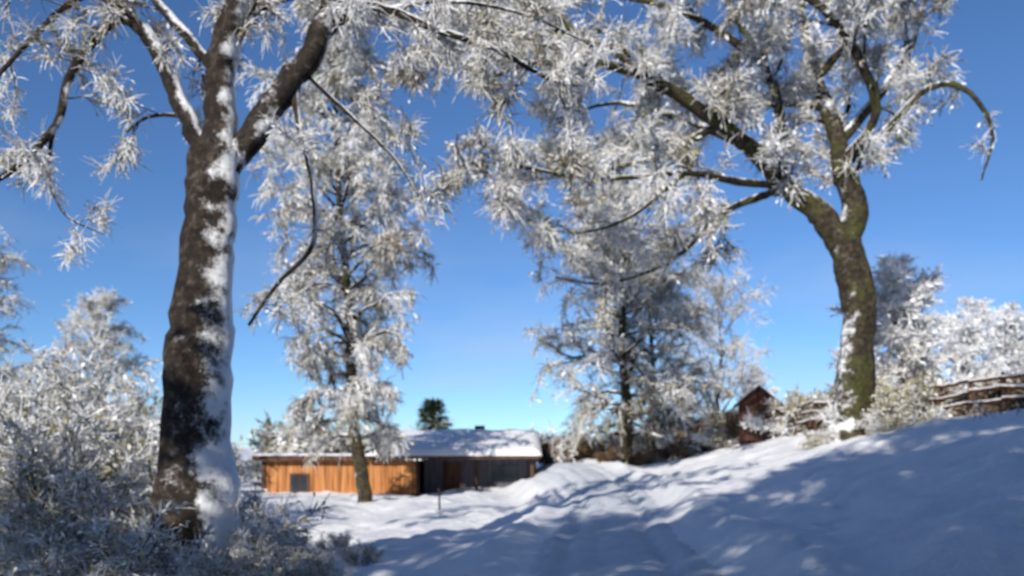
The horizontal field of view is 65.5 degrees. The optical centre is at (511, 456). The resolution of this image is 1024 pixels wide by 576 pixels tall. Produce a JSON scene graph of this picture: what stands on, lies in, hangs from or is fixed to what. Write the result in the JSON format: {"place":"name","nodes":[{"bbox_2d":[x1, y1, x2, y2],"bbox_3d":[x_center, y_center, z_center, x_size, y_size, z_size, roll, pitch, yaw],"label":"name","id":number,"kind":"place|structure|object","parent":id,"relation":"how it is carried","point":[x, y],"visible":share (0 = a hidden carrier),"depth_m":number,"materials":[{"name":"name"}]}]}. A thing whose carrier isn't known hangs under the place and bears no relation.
{"place":"outdoors","nodes":[
{"label":"outdoors","id":0,"kind":"place"},
{"bbox_2d":[252,456,352,460],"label":"wing fascia","id":1,"kind":"structure","parent":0,"point":[292,458],"depth_m":36.15,"materials":[{"name":"brown wood"}]},
{"bbox_2d":[0,409,1023,575],"bbox_3d":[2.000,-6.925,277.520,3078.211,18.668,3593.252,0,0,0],"label":"snow ground","id":2,"kind":"structure","parent":0,"point":[941,497],"depth_m":14.26,"materials":[{"name":"white snow"}]},
{"bbox_2d":[0,228,40,389],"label":"frosted linden tree","id":3,"kind":"object","parent":2,"relation":"on","point":[4,259],"visible":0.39,"depth_m":32.50,"materials":[{"name":"white plant"}]},
{"bbox_2d":[0,513,140,575],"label":"frosted bush","id":4,"kind":"object","parent":2,"relation":"on","point":[17,552],"visible":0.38,"depth_m":11.13,"materials":[{"name":"grey plant"}]},
{"bbox_2d":[0,458,143,575],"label":"frosted hazel shrub","id":5,"kind":"object","parent":2,"relation":"on","point":[38,520],"visible":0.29,"depth_m":11.87,"materials":[{"name":"white plant"}]},
{"bbox_2d":[0,327,148,511],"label":"frosted hazel shrub","id":6,"kind":"object","parent":2,"relation":"on","point":[111,428],"visible":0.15,"depth_m":19.50,"materials":[{"name":"white plant"}]},
{"bbox_2d":[11,382,138,419],"bbox_3d":[-16.798,-0.491,26.818,8.716,5.755,8.317,0,0,44],"label":"frosted hazel shrub","id":7,"kind":"object","parent":2,"relation":"on","point":[117,406],"depth_m":26.88,"materials":[{"name":"white plant"}]},
{"bbox_2d":[0,395,156,557],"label":"frosted hazel shrub","id":8,"kind":"object","parent":2,"relation":"on","point":[112,453],"visible":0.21,"depth_m":15.01,"materials":[{"name":"white plant"}]},
{"bbox_2d":[0,343,158,527],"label":"frosted hazel shrub","id":9,"kind":"object","parent":2,"relation":"on","point":[37,391],"visible":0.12,"depth_m":17.63,"materials":[{"name":"white plant"}]},
{"bbox_2d":[0,388,159,569],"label":"frosted hazel shrub","id":10,"kind":"object","parent":2,"relation":"on","point":[64,451],"visible":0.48,"depth_m":13.37,"materials":[{"name":"white plant"}]},
{"bbox_2d":[0,330,160,476],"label":"frosted hazel shrub","id":11,"kind":"object","parent":2,"relation":"on","point":[57,361],"visible":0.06,"depth_m":22.16,"materials":[{"name":"white plant"}]},
{"bbox_2d":[0,332,162,440],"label":"frosted hazel shrub","id":12,"kind":"object","parent":2,"relation":"on","point":[154,361],"visible":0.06,"depth_m":30.26,"materials":[{"name":"white plant"}]},
{"bbox_2d":[39,285,161,438],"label":"frosted linden tree","id":13,"kind":"object","parent":2,"relation":"on","point":[94,311],"visible":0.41,"depth_m":47.90,"materials":[{"name":"white plant"}]},
{"bbox_2d":[7,498,237,575],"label":"frosted bush","id":14,"kind":"object","parent":2,"relation":"on","point":[135,557],"visible":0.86,"depth_m":10.65,"materials":[{"name":"white plant"}]},
{"bbox_2d":[0,320,245,461],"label":"frosted hazel shrub","id":15,"kind":"object","parent":2,"relation":"on","point":[128,390],"visible":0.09,"depth_m":26.02,"materials":[{"name":"white plant"}]},
{"bbox_2d":[0,399,267,537],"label":"frosted hazel shrub","id":16,"kind":"object","parent":2,"relation":"on","point":[152,473],"visible":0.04,"depth_m":17.09,"materials":[{"name":"white plant"}]},
{"bbox_2d":[27,381,253,512],"bbox_3d":[-10.532,0.078,21.796,6.566,4.544,6.881,0,0,-16],"label":"frosted hazel shrub","id":17,"kind":"object","parent":2,"relation":"on","point":[117,436],"visible":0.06,"depth_m":22.96,"materials":[{"name":"white plant"}]},
{"bbox_2d":[158,435,257,479],"bbox_3d":[-14.467,0.494,35.174,6.150,3.658,6.632,0,0,-17],"label":"frosted bush","id":18,"kind":"object","parent":2,"relation":"on","point":[235,450],"visible":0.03,"depth_m":37.83,"materials":[{"name":"white plant"}]},
{"bbox_2d":[104,483,336,574],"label":"frosted bush","id":19,"kind":"object","parent":2,"relation":"on","point":[264,523],"visible":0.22,"depth_m":12.38,"materials":[{"name":"white plant"}]},
{"bbox_2d":[153,518,313,575],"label":"frosted bush","id":20,"kind":"object","parent":2,"relation":"on","point":[199,544],"visible":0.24,"depth_m":11.40,"materials":[{"name":"grey plant"}]},
{"bbox_2d":[167,526,312,575],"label":"frosted bush","id":21,"kind":"object","parent":2,"relation":"on","point":[276,568],"visible":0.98,"depth_m":10.83,"materials":[{"name":"white plant"}]},
{"bbox_2d":[249,512,311,549],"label":"frosted bush","id":22,"kind":"object","parent":2,"relation":"on","point":[290,520],"visible":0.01,"depth_m":14.38,"materials":[{"name":"grey plant"}]},
{"bbox_2d":[239,413,347,486],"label":"frosted bush","id":23,"kind":"object","parent":2,"relation":"on","point":[286,443],"visible":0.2,"depth_m":43.26,"materials":[{"name":"white plant"}]},
{"bbox_2d":[275,533,340,575],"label":"frosted bush","id":24,"kind":"object","parent":2,"relation":"on","point":[317,546],"visible":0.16,"depth_m":12.41,"materials":[{"name":"grey plant"}]},
{"bbox_2d":[240,410,388,485],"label":"frosted bush","id":25,"kind":"object","parent":2,"relation":"on","point":[272,438],"visible":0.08,"depth_m":44.91,"materials":[{"name":"white plant"}]},
{"bbox_2d":[0,0,636,574],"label":"snowy maple tree","id":26,"kind":"object","parent":2,"relation":"on","point":[196,462],"visible":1,"depth_m":12.00,"materials":[{"name":"white plant"}]},
{"bbox_2d":[287,545,355,575],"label":"frosted bush","id":27,"kind":"object","parent":2,"relation":"on","point":[321,567],"visible":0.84,"depth_m":11.43,"materials":[{"name":"grey plant"}]},
{"bbox_2d":[314,529,360,556],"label":"frosted bush","id":28,"kind":"object","parent":2,"relation":"on","point":[345,539],"visible":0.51,"depth_m":13.65,"materials":[{"name":"grey plant"}]},
{"bbox_2d":[266,461,415,495],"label":"front boards","id":29,"kind":"object","parent":2,"relation":"on","point":[397,477],"visible":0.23,"depth_m":36.59,"materials":[{"name":"orange wood"}]},
{"bbox_2d":[289,473,308,492],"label":"window frames","id":30,"kind":"structure","parent":29,"relation":"attached to","point":[290,480],"depth_m":36.50,"materials":[{"name":"grey wood"}]},
{"bbox_2d":[292,475,306,491],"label":"window panes","id":31,"kind":"object","parent":30,"relation":"in","point":[303,483],"visible":1,"depth_m":36.48,"materials":[{"name":"grey glass"}]},
{"bbox_2d":[262,461,419,495],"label":"corner posts","id":32,"kind":"object","parent":2,"relation":"on","point":[417,476],"visible":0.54,"depth_m":36.50,"materials":[{"name":"brown wood"}]},
{"bbox_2d":[233,0,450,503],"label":"frosted birch tree","id":33,"kind":"object","parent":2,"relation":"on","point":[359,391],"visible":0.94,"depth_m":29.83,"materials":[{"name":"white plant"}]},
{"bbox_2d":[335,538,384,566],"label":"frosted bush","id":34,"kind":"object","parent":2,"relation":"on","point":[372,555],"visible":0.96,"depth_m":12.60,"materials":[{"name":"grey plant"}]},
{"bbox_2d":[318,415,422,460],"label":"frosted bush","id":35,"kind":"object","parent":2,"relation":"on","point":[334,433],"visible":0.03,"depth_m":45.02,"materials":[{"name":"white plant"}]},
{"bbox_2d":[142,418,657,465],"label":"distant trees","id":36,"kind":"object","parent":2,"relation":"on","point":[254,451],"visible":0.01,"depth_m":104.67,"materials":[{"name":"white plant"}]},
{"bbox_2d":[420,461,423,492],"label":"wing wall","id":37,"kind":"structure","parent":2,"relation":"on","point":[421,475],"depth_m":38.90,"materials":[{"name":"black wood"}]},
{"bbox_2d":[254,453,351,455],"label":"wing roof snow","id":38,"kind":"structure","parent":37,"relation":"on","point":[300,454],"depth_m":36.27,"materials":[{"name":"white snow"}]},
{"bbox_2d":[412,397,455,460],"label":"fir tree","id":39,"kind":"object","parent":2,"relation":"on","point":[429,415],"visible":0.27,"depth_m":49.14,"materials":[{"name":"green plant"}]},
{"bbox_2d":[438,488,439,509],"bbox_3d":[-2.291,1.492,25.002,0.090,1.034,0.069,0,0,0],"label":"wooden stake","id":40,"kind":"object","parent":2,"relation":"on","point":[439,498],"visible":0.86,"depth_m":24.98,"materials":[{"name":"grey wood"}]},
{"bbox_2d":[455,459,527,487],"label":"wall","id":41,"kind":"structure","parent":2,"relation":"on","point":[491,471],"depth_m":38.08,"materials":[{"name":"grey wood"}]},
{"bbox_2d":[365,456,540,458],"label":"roof","id":42,"kind":"structure","parent":41,"relation":"on","point":[462,457],"depth_m":36.00,"materials":[{"name":"brown wood"}]},
{"bbox_2d":[365,429,541,455],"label":"roof snow","id":43,"kind":"structure","parent":42,"relation":"on","point":[474,442],"depth_m":37.14,"materials":[{"name":"white snow"}]},
{"bbox_2d":[475,426,484,429],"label":"chimney","id":44,"kind":"object","parent":42,"relation":"on","point":[479,427],"visible":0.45,"depth_m":40.60,"materials":[{"name":"black metal"}]},
{"bbox_2d":[424,459,535,493],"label":"porch boards","id":45,"kind":"object","parent":41,"relation":"attached to","point":[433,475],"visible":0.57,"depth_m":37.99,"materials":[{"name":"grey wood"}]},
{"bbox_2d":[443,462,461,490],"bbox_3d":[-2.850,1.175,37.950,0.900,1.850,0.040,0,0,0],"label":"porch door","id":46,"kind":"structure","parent":45,"relation":"in","point":[452,475],"depth_m":37.93,"materials":[{"name":"brown wood"}]},
{"bbox_2d":[493,465,517,481],"bbox_3d":[-0.300,0.800,37.950,1.200,0.800,0.040,0,0,0],"label":"porch window","id":47,"kind":"structure","parent":45,"relation":"in","point":[505,473],"depth_m":37.93,"materials":[{"name":"grey glass"}]},
{"bbox_2d":[475,460,533,489],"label":"porch posts","id":48,"kind":"object","parent":2,"relation":"on","point":[531,471],"visible":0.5,"depth_m":36.50,"materials":[{"name":"brown wood"}]},
{"bbox_2d":[536,431,583,466],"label":"frosted bush","id":49,"kind":"object","parent":2,"relation":"on","point":[543,460],"visible":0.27,"depth_m":43.12,"materials":[{"name":"white plant"}]},
{"bbox_2d":[546,436,600,462],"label":"frosted bush","id":50,"kind":"object","parent":2,"relation":"on","point":[584,450],"visible":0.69,"depth_m":40.69,"materials":[{"name":"white plant"}]},
{"bbox_2d":[562,434,620,457],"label":"frosted bush","id":51,"kind":"object","parent":2,"relation":"on","point":[602,448],"visible":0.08,"depth_m":42.17,"materials":[{"name":"grey plant"}]},
{"bbox_2d":[592,446,623,463],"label":"frosted bush","id":52,"kind":"object","parent":2,"relation":"on","point":[611,455],"visible":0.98,"depth_m":35.72,"materials":[{"name":"brown plant"}]},
{"bbox_2d":[593,424,659,455],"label":"frosted bush","id":53,"kind":"object","parent":2,"relation":"on","point":[634,439],"visible":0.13,"depth_m":43.15,"materials":[{"name":"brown plant"}]},
{"bbox_2d":[520,123,743,464],"bbox_3d":[5.970,-7.018,37.011,9.899,16.216,9.598,0,0,31],"label":"frosted linden tree","id":54,"kind":"object","parent":2,"relation":"on","point":[627,412],"visible":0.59,"depth_m":36.15,"materials":[{"name":"white plant"}]},
{"bbox_2d":[627,448,668,465],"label":"frosted bush","id":55,"kind":"object","parent":2,"relation":"on","point":[645,458],"visible":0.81,"depth_m":35.05,"materials":[{"name":"brown plant"}]},
{"bbox_2d":[582,234,731,454],"bbox_3d":[6.558,-5.254,39.456,7.102,12.000,7.325,0,0,-5],"label":"frosted linden tree","id":56,"kind":"object","parent":2,"relation":"on","point":[657,425],"visible":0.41,"depth_m":38.16,"materials":[{"name":"white plant"}]},
{"bbox_2d":[328,0,1001,443],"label":"snowy oak tree","id":57,"kind":"object","parent":2,"relation":"on","point":[720,114],"visible":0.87,"depth_m":23.93,"materials":[{"name":"white plant"}]},
{"bbox_2d":[634,421,707,453],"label":"dry hedge bush","id":58,"kind":"object","parent":2,"relation":"on","point":[680,431],"visible":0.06,"depth_m":37.84,"materials":[{"name":"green plant"}]},
{"bbox_2d":[652,439,699,461],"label":"frosted bush","id":59,"kind":"object","parent":2,"relation":"on","point":[665,453],"visible":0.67,"depth_m":35.24,"materials":[{"name":"brown plant"}]},
{"bbox_2d":[659,434,700,453],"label":"frosted bush","id":60,"kind":"object","parent":2,"relation":"on","point":[679,437],"visible":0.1,"depth_m":36.56,"materials":[{"name":"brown plant"}]},
{"bbox_2d":[666,394,698,423],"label":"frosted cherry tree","id":61,"kind":"object","parent":2,"relation":"on","point":[687,407],"visible":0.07,"depth_m":59.66,"materials":[{"name":"grey plant"}]},
{"bbox_2d":[676,422,704,451],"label":"dry hedge bush","id":62,"kind":"object","parent":2,"relation":"on","point":[690,434],"visible":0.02,"depth_m":36.79,"materials":[{"name":"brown plant"}]},
{"bbox_2d":[661,412,721,433],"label":"frosted bush","id":63,"kind":"object","parent":2,"relation":"on","point":[698,421],"visible":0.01,"depth_m":41.06,"materials":[{"name":"grey plant"}]},
{"bbox_2d":[691,405,730,421],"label":"frosted bush","id":64,"kind":"object","parent":2,"relation":"on","point":[714,414],"visible":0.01,"depth_m":42.70,"materials":[{"name":"grey plant"}]},
{"bbox_2d":[682,418,742,451],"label":"dry hedge bush","id":65,"kind":"object","parent":2,"relation":"on","point":[704,448],"visible":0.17,"depth_m":35.90,"materials":[{"name":"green plant"}]},
{"bbox_2d":[655,253,778,414],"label":"bare ash tree","id":66,"kind":"object","parent":2,"relation":"on","point":[717,290],"visible":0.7,"depth_m":55.18,"materials":[{"name":"white plant"}]},
{"bbox_2d":[698,408,738,444],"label":"dry hedge bush","id":67,"kind":"object","parent":2,"relation":"on","point":[724,424],"visible":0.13,"depth_m":34.89,"materials":[{"name":"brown plant"}]},
{"bbox_2d":[701,437,735,448],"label":"dry hedge bush","id":68,"kind":"object","parent":2,"relation":"on","point":[712,443],"visible":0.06,"depth_m":34.62,"materials":[{"name":"grey plant"}]},
{"bbox_2d":[713,413,737,446],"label":"dry hedge bush","id":69,"kind":"object","parent":2,"relation":"on","point":[732,426],"visible":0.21,"depth_m":34.40,"materials":[{"name":"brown plant"}]},
{"bbox_2d":[688,398,782,448],"bbox_3d":[9.691,-1.321,34.719,4.490,2.476,4.163,0,0,-7],"label":"dry hedge bush","id":70,"kind":"object","parent":2,"relation":"on","point":[702,437],"visible":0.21,"depth_m":34.22,"materials":[{"name":"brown plant"}]},
{"bbox_2d":[732,363,779,410],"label":"frosted cherry tree","id":71,"kind":"object","parent":2,"relation":"on","point":[752,386],"visible":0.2,"depth_m":57.54,"materials":[{"name":"white plant"}]},
{"bbox_2d":[733,385,783,441],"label":"wooden shed","id":72,"kind":"structure","parent":2,"relation":"on","point":[754,399],"depth_m":32.65,"materials":[{"name":"red wood"}]},
{"bbox_2d":[751,406,766,438],"bbox_3d":[10.096,-1.400,32.600,0.630,1.330,0.022,0,0,14],"label":"door","id":73,"kind":"structure","parent":72,"relation":"in","point":[754,435],"depth_m":32.59,"materials":[{"name":"brown wood"}]},
{"bbox_2d":[736,375,835,438],"bbox_3d":[11.609,-1.789,31.229,4.325,2.573,4.664,0,0,-19],"label":"dry hedge bush","id":74,"kind":"object","parent":2,"relation":"on","point":[798,399],"visible":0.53,"depth_m":31.20,"materials":[{"name":"white plant"}]},
{"bbox_2d":[766,413,808,435],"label":"dry hedge bush","id":75,"kind":"object","parent":2,"relation":"on","point":[770,417],"visible":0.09,"depth_m":32.04,"materials":[{"name":"beige plant"}]},
{"bbox_2d":[769,389,824,431],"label":"dry hedge bush","id":76,"kind":"object","parent":2,"relation":"on","point":[776,427],"visible":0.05,"depth_m":31.48,"materials":[{"name":"white plant"}]},
{"bbox_2d":[800,405,827,430],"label":"dry hedge bush","id":77,"kind":"object","parent":2,"relation":"on","point":[811,426],"visible":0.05,"depth_m":30.84,"materials":[{"name":"brown plant"}]},
{"bbox_2d":[794,427,838,449],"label":"frosted bush","id":78,"kind":"object","parent":2,"relation":"on","point":[825,437],"visible":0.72,"depth_m":24.33,"materials":[{"name":"white plant"}]},
{"bbox_2d":[820,379,835,398],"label":"dry hedge bush","id":79,"kind":"object","parent":2,"relation":"on","point":[825,393],"depth_m":32.09,"materials":[{"name":"white plant"}]},
{"bbox_2d":[828,340,879,387],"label":"frosted cherry tree","id":80,"kind":"object","parent":2,"relation":"on","point":[835,353],"visible":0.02,"depth_m":43.36,"materials":[{"name":"white plant"}]},
{"bbox_2d":[810,370,921,424],"bbox_3d":[13.306,-1.874,28.874,4.364,2.407,4.047,0,0,38],"label":"dry hedge bush","id":81,"kind":"object","parent":2,"relation":"on","point":[820,416],"visible":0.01,"depth_m":28.60,"materials":[{"name":"white plant"}]},
{"bbox_2d":[854,408,916,435],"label":"frosted bush","id":82,"kind":"object","parent":2,"relation":"on","point":[874,424],"visible":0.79,"depth_m":23.10,"materials":[{"name":"white plant"}]},
{"bbox_2d":[822,380,951,431],"bbox_3d":[11.338,-1.384,23.738,3.075,1.829,3.316,0,0,-26],"label":"frosted bush","id":83,"kind":"object","parent":2,"relation":"on","point":[889,407],"visible":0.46,"depth_m":23.24,"materials":[{"name":"white plant"}]},
{"bbox_2d":[820,363,953,421],"bbox_3d":[11.833,-1.673,24.576,3.652,2.172,3.938,0,0,-8],"label":"frosted bush","id":84,"kind":"object","parent":2,"relation":"on","point":[907,389],"visible":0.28,"depth_m":23.98,"materials":[{"name":"white plant"}]},
{"bbox_2d":[757,401,1023,441],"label":"dry grass","id":85,"kind":"structure","parent":2,"relation":"on","point":[1008,405],"depth_m":21.33,"materials":[{"name":"beige plant"}]},
{"bbox_2d":[758,367,1023,441],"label":"wooden rail fence","id":86,"kind":"object","parent":2,"relation":"on","point":[971,380],"visible":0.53,"depth_m":24.24,"materials":[{"name":"wood"}]},
{"bbox_2d":[824,251,967,392],"bbox_3d":[15.564,-4.426,31.818,5.021,7.641,5.328,0,0,-43],"label":"frosted cherry tree","id":87,"kind":"object","parent":2,"relation":"on","point":[902,326],"visible":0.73,"depth_m":31.22,"materials":[{"name":"white plant"}]},
{"bbox_2d":[875,374,945,389],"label":"dry hedge bush","id":88,"kind":"object","parent":2,"relation":"on","point":[903,384],"visible":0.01,"depth_m":27.95,"materials":[{"name":"white plant"}]},
{"bbox_2d":[935,387,956,396],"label":"dry hedge bush","id":89,"kind":"object","parent":2,"relation":"on","point":[948,392],"visible":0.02,"depth_m":26.50,"materials":[{"name":"grey plant"}]},
{"bbox_2d":[933,296,1005,388],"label":"frosted cherry tree","id":90,"kind":"object","parent":2,"relation":"on","point":[975,340],"visible":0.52,"depth_m":40.51,"materials":[{"name":"white plant"}]},
{"bbox_2d":[925,369,1018,410],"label":"dry hedge bush","id":91,"kind":"object","parent":2,"relation":"on","point":[930,403],"visible":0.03,"depth_m":26.02,"materials":[{"name":"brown plant"}]},
{"bbox_2d":[934,385,1010,418],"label":"dry hedge bush","id":92,"kind":"object","parent":2,"relation":"on","point":[955,412],"visible":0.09,"depth_m":25.25,"materials":[{"name":"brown plant"}]},
{"bbox_2d":[942,365,1022,409],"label":"dry hedge bush","id":93,"kind":"object","parent":2,"relation":"on","point":[962,387],"visible":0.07,"depth_m":25.11,"materials":[{"name":"white plant"}]},
{"bbox_2d":[957,387,1023,415],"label":"dry hedge bush","id":94,"kind":"object","parent":2,"relation":"on","point":[981,408],"visible":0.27,"depth_m":24.07,"materials":[{"name":"brown plant"}]},
{"bbox_2d":[978,370,1023,411],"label":"dry hedge bush","id":95,"kind":"object","parent":2,"relation":"on","point":[1010,392],"visible":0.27,"depth_m":24.01,"materials":[{"name":"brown plant"}]},
{"bbox_2d":[980,300,1023,384],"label":"frosted cherry tree","id":96,"kind":"object","parent":2,"relation":"on","point":[1011,326],"visible":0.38,"depth_m":43.44,"materials":[{"name":"white plant"}]},
{"bbox_2d":[0,0,1023,447],"label":"sky","id":97,"kind":"structure","parent":0,"point":[469,352],"materials":[{"name":"blue"}]},
{"bbox_2d":[529,462,722,575],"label":"snowy road","id":98,"kind":"structure","parent":0,"point":[612,524],"depth_m":15.22,"materials":[{"name":"white snow"}]}
]}

